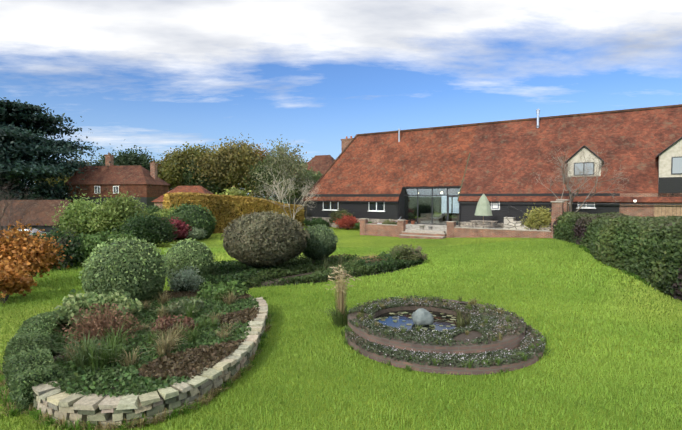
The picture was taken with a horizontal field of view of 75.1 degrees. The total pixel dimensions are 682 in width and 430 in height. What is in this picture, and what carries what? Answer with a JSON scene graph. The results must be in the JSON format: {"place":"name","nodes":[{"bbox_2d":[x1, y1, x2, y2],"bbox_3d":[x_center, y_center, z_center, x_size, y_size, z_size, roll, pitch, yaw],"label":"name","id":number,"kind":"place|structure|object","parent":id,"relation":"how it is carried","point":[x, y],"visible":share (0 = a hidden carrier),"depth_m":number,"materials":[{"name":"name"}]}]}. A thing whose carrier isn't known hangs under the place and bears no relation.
{"place":"outdoors","nodes":[
{"label":"outdoors","id":0,"kind":"place"},
{"bbox_2d":[32,297,267,428],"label":"stone retaining wall","id":1,"kind":"structure","parent":0,"point":[54,402],"depth_m":6.28,"materials":[{"name":"beige stone"}]},
{"bbox_2d":[0,218,681,429],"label":"lawn ground","id":2,"kind":"structure","parent":0,"point":[351,238],"depth_m":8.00,"materials":[{"name":"green plant"}]},
{"bbox_2d":[0,257,37,302],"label":"autumn shrub","id":3,"kind":"object","parent":2,"relation":"on","point":[16,279],"visible":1,"depth_m":12.96,"materials":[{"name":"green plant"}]},
{"bbox_2d":[8,228,46,237],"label":"silver car","id":4,"kind":"object","parent":2,"relation":"on","point":[35,230],"depth_m":43.46,"materials":[{"name":"grey paint"}]},
{"bbox_2d":[0,219,71,277],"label":"autumn shrub","id":5,"kind":"object","parent":2,"relation":"on","point":[40,255],"visible":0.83,"depth_m":14.55,"materials":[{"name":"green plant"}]},
{"bbox_2d":[2,310,70,413],"bbox_3d":[-5.715,2.594,9.103,1.631,1.128,6.032,-1,3,-16],"label":"shrub","id":6,"kind":"object","parent":2,"relation":"on","point":[28,360],"visible":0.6,"depth_m":7.13,"materials":[{"name":"green plant"}]},
{"bbox_2d":[0,200,78,236],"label":"outbuilding","id":7,"kind":"structure","parent":2,"relation":"on","point":[46,209],"depth_m":47.41,"materials":[{"name":"tile"}]},
{"bbox_2d":[0,175,79,267],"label":"shrub","id":8,"kind":"object","parent":2,"relation":"on","point":[10,212],"visible":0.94,"depth_m":15.38,"materials":[{"name":"brown plant"}]},
{"bbox_2d":[25,227,87,269],"bbox_3d":[-12.746,1.447,19.490,3.579,1.852,3.598,0,2,-2],"label":"border shrub","id":9,"kind":"object","parent":2,"relation":"on","point":[71,249],"visible":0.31,"depth_m":19.25,"materials":[{"name":"green plant"}]},
{"bbox_2d":[0,97,118,202],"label":"cedar tree","id":10,"kind":"object","parent":2,"relation":"on","point":[23,127],"visible":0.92,"depth_m":67.91,"materials":[{"name":"green plant"}]},
{"bbox_2d":[35,155,92,188],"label":"tree","id":11,"kind":"object","parent":2,"relation":"on","point":[65,179],"visible":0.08,"depth_m":97.42,"materials":[{"name":"green plant"}]},
{"bbox_2d":[45,189,107,237],"bbox_3d":[-17.749,0.084,30.842,4.928,3.829,4.438,0,2,-2],"label":"border shrub","id":12,"kind":"object","parent":2,"relation":"on","point":[77,216],"visible":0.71,"depth_m":29.89,"materials":[{"name":"green plant"}]},
{"bbox_2d":[77,228,145,260],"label":"border shrub","id":13,"kind":"object","parent":2,"relation":"on","point":[89,244],"visible":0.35,"depth_m":20.02,"materials":[{"name":"green plant"}]},
{"bbox_2d":[66,153,168,210],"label":"house","id":14,"kind":"structure","parent":2,"relation":"on","point":[146,186],"depth_m":71.90,"materials":[{"name":"brick"}]},
{"bbox_2d":[82,190,152,234],"bbox_3d":[-15.484,0.111,30.643,4.954,3.697,4.371,0,2,-2],"label":"border shrub","id":15,"kind":"object","parent":2,"relation":"on","point":[118,209],"visible":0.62,"depth_m":29.59,"materials":[{"name":"green plant"}]},
{"bbox_2d":[78,236,170,304],"bbox_3d":[-5.739,1.595,11.853,2.186,2.098,2.213,0,2,-2],"label":"topiary ball","id":16,"kind":"object","parent":2,"relation":"on","point":[135,268],"visible":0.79,"depth_m":11.18,"materials":[{"name":"green plant"}]},
{"bbox_2d":[86,145,162,173],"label":"conifer tree","id":17,"kind":"object","parent":2,"relation":"on","point":[126,158],"visible":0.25,"depth_m":96.26,"materials":[{"name":"green plant"}]},
{"bbox_2d":[110,210,178,246],"bbox_3d":[-12.222,0.854,27.490,4.014,2.351,3.692,-1,3,-21],"label":"holly shrub","id":18,"kind":"object","parent":2,"relation":"on","point":[155,230],"visible":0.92,"depth_m":26.91,"materials":[{"name":"green plant"}]},
{"bbox_2d":[45,289,259,413],"bbox_3d":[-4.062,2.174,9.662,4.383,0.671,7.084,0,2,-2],"label":"flower bed","id":19,"kind":"object","parent":2,"relation":"on","point":[96,365],"visible":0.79,"depth_m":7.89,"materials":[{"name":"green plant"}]},
{"bbox_2d":[50,289,143,327],"bbox_3d":[-5.428,2.076,9.938,1.907,0.893,1.891,0,2,-2],"label":"variegated shrub","id":20,"kind":"object","parent":19,"relation":"on","point":[73,304],"visible":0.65,"depth_m":9.58,"materials":[{"name":"green plant"}]},
{"bbox_2d":[58,302,142,345],"bbox_3d":[-4.681,2.119,8.694,1.473,0.780,1.521,0,2,-2],"label":"shrub","id":21,"kind":"object","parent":19,"relation":"on","point":[94,329],"visible":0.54,"depth_m":8.60,"materials":[{"name":"red plant"}]},
{"bbox_2d":[151,314,197,334],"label":"shrub","id":22,"kind":"object","parent":19,"relation":"on","point":[188,321],"visible":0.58,"depth_m":9.13,"materials":[{"name":"brown plant"}]},
{"bbox_2d":[163,298,204,316],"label":"pale perennial","id":23,"kind":"object","parent":19,"relation":"on","point":[177,305],"visible":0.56,"depth_m":10.48,"materials":[{"name":"green plant"}]},
{"bbox_2d":[167,263,204,291],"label":"silver shrub","id":24,"kind":"object","parent":19,"relation":"on","point":[186,279],"visible":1,"depth_m":12.87,"materials":[{"name":"green plant"}]},
{"bbox_2d":[197,279,248,299],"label":"shrub","id":25,"kind":"object","parent":19,"relation":"on","point":[209,289],"visible":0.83,"depth_m":12.24,"materials":[{"name":"green plant"}]},
{"bbox_2d":[143,204,164,217],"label":"shrub","id":26,"kind":"object","parent":2,"relation":"on","point":[154,208],"visible":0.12,"depth_m":34.30,"materials":[{"name":"green plant"}]},
{"bbox_2d":[149,204,176,218],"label":"border shrub","id":27,"kind":"object","parent":2,"relation":"on","point":[166,213],"visible":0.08,"depth_m":33.66,"materials":[{"name":"green plant"}]},
{"bbox_2d":[152,148,175,190],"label":"tree","id":28,"kind":"object","parent":2,"relation":"on","point":[160,172],"visible":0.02,"depth_m":105.45,"materials":[{"name":"green plant"}]},
{"bbox_2d":[166,216,191,241],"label":"purple shrub","id":29,"kind":"object","parent":2,"relation":"on","point":[182,231],"visible":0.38,"depth_m":30.48,"materials":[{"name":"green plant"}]},
{"bbox_2d":[151,186,212,209],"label":"house roof","id":30,"kind":"structure","parent":2,"relation":"on","point":[158,202],"depth_m":60.24,"materials":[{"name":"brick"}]},
{"bbox_2d":[150,140,228,194],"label":"tree","id":31,"kind":"object","parent":2,"relation":"on","point":[169,171],"visible":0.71,"depth_m":95.22,"materials":[{"name":"green plant"}]},
{"bbox_2d":[168,203,216,239],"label":"yew dome","id":32,"kind":"structure","parent":2,"relation":"on","point":[196,216],"depth_m":32.02,"materials":[{"name":"green plant"}]},
{"bbox_2d":[186,227,207,240],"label":"shrub","id":33,"kind":"object","parent":2,"relation":"on","point":[196,233],"visible":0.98,"depth_m":30.81,"materials":[{"name":"green plant"}]},
{"bbox_2d":[175,160,235,194],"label":"tree","id":34,"kind":"object","parent":2,"relation":"on","point":[189,176],"visible":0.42,"depth_m":91.31,"materials":[{"name":"green plant"}]},
{"bbox_2d":[174,133,274,201],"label":"tree","id":35,"kind":"object","parent":2,"relation":"on","point":[225,164],"visible":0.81,"depth_m":92.21,"materials":[{"name":"green plant"}]},
{"bbox_2d":[210,187,251,196],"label":"shrub","id":36,"kind":"object","parent":2,"relation":"on","point":[235,192],"visible":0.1,"depth_m":58.74,"materials":[{"name":"green plant"}]},
{"bbox_2d":[162,192,304,233],"bbox_3d":[-8.900,-0.112,40.090,2.085,3.919,14.396,2,3,42],"label":"beech hedge","id":37,"kind":"object","parent":2,"relation":"on","point":[226,210],"visible":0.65,"depth_m":38.08,"materials":[{"name":"yellow plant"}]},
{"bbox_2d":[220,210,309,266],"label":"topiary dome","id":38,"kind":"structure","parent":2,"relation":"on","point":[265,239],"depth_m":16.64,"materials":[{"name":"green plant"}]},
{"bbox_2d":[233,143,307,199],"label":"tree","id":39,"kind":"object","parent":2,"relation":"on","point":[260,153],"visible":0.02,"depth_m":110.73,"materials":[{"name":"green plant"}]},
{"bbox_2d":[238,151,304,201],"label":"tree","id":40,"kind":"object","parent":2,"relation":"on","point":[275,173],"visible":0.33,"depth_m":92.20,"materials":[{"name":"green plant"}]},
{"bbox_2d":[242,138,317,209],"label":"eucalyptus tree","id":41,"kind":"object","parent":2,"relation":"on","point":[288,162],"visible":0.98,"depth_m":50.52,"materials":[{"name":"green plant"}]},
{"bbox_2d":[253,175,320,219],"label":"pale bare tree","id":42,"kind":"object","parent":2,"relation":"on","point":[294,188],"visible":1,"depth_m":42.02,"materials":[{"name":"grey plant"}]},
{"bbox_2d":[171,262,421,292],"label":"bed soil","id":43,"kind":"structure","parent":2,"relation":"on","point":[284,277],"depth_m":16.53,"materials":[{"name":"brown soil"}]},
{"bbox_2d":[164,238,215,280],"bbox_3d":[-5.289,1.646,15.357,1.878,1.710,1.860,0,2,-2],"label":"topiary ball","id":44,"kind":"object","parent":43,"relation":"on","point":[193,252],"visible":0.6,"depth_m":14.82,"materials":[{"name":"green plant"}]},
{"bbox_2d":[170,248,423,289],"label":"bed plants","id":45,"kind":"object","parent":43,"relation":"on","point":[241,272],"visible":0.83,"depth_m":17.39,"materials":[{"name":"green plant"}]},
{"bbox_2d":[378,250,402,259],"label":"shrub","id":46,"kind":"object","parent":43,"relation":"on","point":[383,253],"visible":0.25,"depth_m":20.04,"materials":[{"name":"green plant"}]},
{"bbox_2d":[386,244,421,260],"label":"shrub","id":47,"kind":"object","parent":43,"relation":"on","point":[407,253],"visible":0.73,"depth_m":20.09,"materials":[{"name":"green plant"}]},
{"bbox_2d":[411,246,427,260],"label":"shrub","id":48,"kind":"object","parent":43,"relation":"on","point":[418,251],"visible":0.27,"depth_m":20.73,"materials":[{"name":"green plant"}]},
{"bbox_2d":[274,164,322,219],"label":"green tree","id":49,"kind":"object","parent":2,"relation":"on","point":[314,179],"visible":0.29,"depth_m":56.36,"materials":[{"name":"green plant"}]},
{"bbox_2d":[288,155,334,217],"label":"house","id":50,"kind":"structure","parent":2,"relation":"on","point":[322,163],"depth_m":64.25,"materials":[{"name":"tile"}]},
{"bbox_2d":[303,217,329,225],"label":"shrub","id":51,"kind":"object","parent":2,"relation":"on","point":[317,221],"visible":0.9,"depth_m":44.10,"materials":[{"name":"green plant"}]},
{"bbox_2d":[302,224,337,262],"bbox_3d":[-1.003,1.349,19.369,1.783,1.962,1.806,0,2,-2],"label":"topiary ball","id":52,"kind":"object","parent":2,"relation":"on","point":[321,242],"visible":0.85,"depth_m":18.80,"materials":[{"name":"green plant"}]},
{"bbox_2d":[327,208,351,228],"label":"green shrub","id":53,"kind":"object","parent":2,"relation":"on","point":[338,215],"visible":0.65,"depth_m":42.83,"materials":[{"name":"green plant"}]},
{"bbox_2d":[323,264,359,327],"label":"ornamental grass","id":54,"kind":"object","parent":2,"relation":"on","point":[340,313],"depth_m":10.72,"materials":[{"name":"beige plant"}]},
{"bbox_2d":[333,213,359,229],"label":"red shrub","id":55,"kind":"object","parent":2,"relation":"on","point":[346,221],"visible":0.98,"depth_m":41.26,"materials":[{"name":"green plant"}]},
{"bbox_2d":[354,222,371,228],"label":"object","id":56,"kind":"object","parent":2,"relation":"on","point":[357,225],"visible":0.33,"depth_m":40.74,"materials":[{"name":"green plant"}]},
{"bbox_2d":[348,298,524,354],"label":"brick pond wall","id":57,"kind":"structure","parent":2,"relation":"on","point":[509,342],"depth_m":8.68,"materials":[{"name":"brick"}]},
{"bbox_2d":[345,327,543,374],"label":"wall","id":58,"kind":"structure","parent":2,"relation":"on","point":[462,370],"depth_m":7.99,"materials":[{"name":"brick"}]},
{"bbox_2d":[359,199,572,238],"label":"brick garden wall","id":59,"kind":"structure","parent":2,"relation":"on","point":[403,229],"depth_m":31.74,"materials":[{"name":"brick"}]},
{"bbox_2d":[382,219,396,224],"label":"terrace shrub","id":60,"kind":"object","parent":59,"relation":"on","point":[388,222],"visible":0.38,"depth_m":35.39,"materials":[{"name":"green plant"}]},
{"bbox_2d":[468,220,497,228],"bbox_3d":[10.399,0.818,32.235,1.800,0.796,1.790,2,3,34],"label":"picnic table","id":61,"kind":"object","parent":59,"relation":"on","point":[476,224],"visible":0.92,"depth_m":32.11,"materials":[{"name":"grey wood"}]},
{"bbox_2d":[474,193,492,227],"bbox_3d":[10.732,-0.263,33.410,1.260,2.785,1.260,0,2,11],"label":"patio umbrella","id":62,"kind":"object","parent":59,"relation":"on","point":[483,207],"visible":0.85,"depth_m":33.04,"materials":[{"name":"fabric"}]},
{"bbox_2d":[504,204,531,229],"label":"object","id":63,"kind":"object","parent":59,"relation":"on","point":[511,223],"visible":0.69,"depth_m":34.27,"materials":[{"name":"white stone"}]},
{"bbox_2d":[519,203,551,230],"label":"yellow shrub","id":64,"kind":"object","parent":59,"relation":"on","point":[539,218],"visible":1,"depth_m":29.63,"materials":[{"name":"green plant"}]},
{"bbox_2d":[529,146,628,211],"bbox_3d":[15.819,-1.577,29.313,5.293,6.445,6.015,0,2,-2],"label":"bare tree","id":65,"kind":"object","parent":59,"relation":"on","point":[564,175],"visible":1,"depth_m":28.88,"materials":[{"name":"brown plant"}]},
{"bbox_2d":[550,211,681,301],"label":"hedge","id":66,"kind":"object","parent":2,"relation":"on","point":[648,247],"visible":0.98,"depth_m":17.16,"materials":[{"name":"green plant"}]},
{"bbox_2d":[0,0,681,196],"label":"sky","id":67,"kind":"structure","parent":0,"point":[156,76],"materials":[{"name":"blue"}]},
{"bbox_2d":[375,310,465,332],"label":"pond water","id":68,"kind":"structure","parent":0,"point":[388,321],"depth_m":10.45,"materials":[{"name":"blue liquid"}]},
{"bbox_2d":[411,308,433,324],"bbox_3d":[1.897,2.377,10.272,0.492,0.438,0.432,0,2,-2],"label":"fountain stone","id":69,"kind":"object","parent":68,"relation":"in","point":[421,316],"visible":0.83,"depth_m":10.14,"materials":[{"name":"grey stone"}]},
{"bbox_2d":[414,192,458,223],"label":"barn interior","id":70,"kind":"object","parent":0,"point":[450,215],"depth_m":44.91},
{"bbox_2d":[357,302,520,349],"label":"pond soil","id":71,"kind":"structure","parent":0,"point":[473,334],"depth_m":10.99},
{"bbox_2d":[340,295,552,373],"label":"pond plants","id":72,"kind":"object","parent":71,"relation":"on","point":[497,323],"visible":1,"depth_m":9.22,"materials":[{"name":"green plant"}]},
{"bbox_2d":[306,187,681,229],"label":"barn walls","id":73,"kind":"structure","parent":0,"point":[356,210],"depth_m":37.06,"materials":[{"name":"black wood"}]},
{"bbox_2d":[404,187,460,225],"bbox_3d":[8.206,-0.784,39.880,5.680,3.320,0.110,2,3,34],"label":"glass entrance","id":74,"kind":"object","parent":73,"relation":"in","point":[433,195],"depth_m":39.86,"materials":[{"name":"clear glass"}]},
{"bbox_2d":[323,202,595,211],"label":"windows","id":75,"kind":"structure","parent":73,"relation":"in","point":[373,206],"depth_m":41.77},
{"bbox_2d":[304,107,681,202],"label":"barn roof","id":76,"kind":"structure","parent":73,"relation":"on","point":[508,158],"depth_m":37.13,"materials":[{"name":"red tile"}]},
{"bbox_2d":[341,109,539,151],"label":"chimneys","id":77,"kind":"object","parent":76,"relation":"attached to","point":[345,142],"visible":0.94,"depth_m":48.71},
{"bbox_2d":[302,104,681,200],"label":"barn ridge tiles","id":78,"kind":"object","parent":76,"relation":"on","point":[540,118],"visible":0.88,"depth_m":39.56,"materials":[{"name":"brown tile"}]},
{"bbox_2d":[303,186,681,225],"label":"barn gutters","id":79,"kind":"object","parent":76,"relation":"attached to","point":[497,202],"visible":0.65,"depth_m":36.32,"materials":[{"name":"black metal"}]},
{"bbox_2d":[565,145,603,176],"bbox_3d":[18.672,-4.039,33.894,2.615,2.389,2.118,2,3,34],"label":"dormer window","id":80,"kind":"structure","parent":76,"relation":"on","point":[587,151],"depth_m":33.18,"materials":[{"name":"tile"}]},
{"bbox_2d":[655,137,681,196],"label":"gabled dormer","id":81,"kind":"object","parent":76,"relation":"on","point":[670,169],"visible":0.85,"depth_m":29.41,"materials":[{"name":"paint"}]},
{"bbox_2d":[633,200,681,216],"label":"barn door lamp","id":82,"kind":"object","parent":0,"point":[666,210],"visible":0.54,"depth_m":29.55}
]}

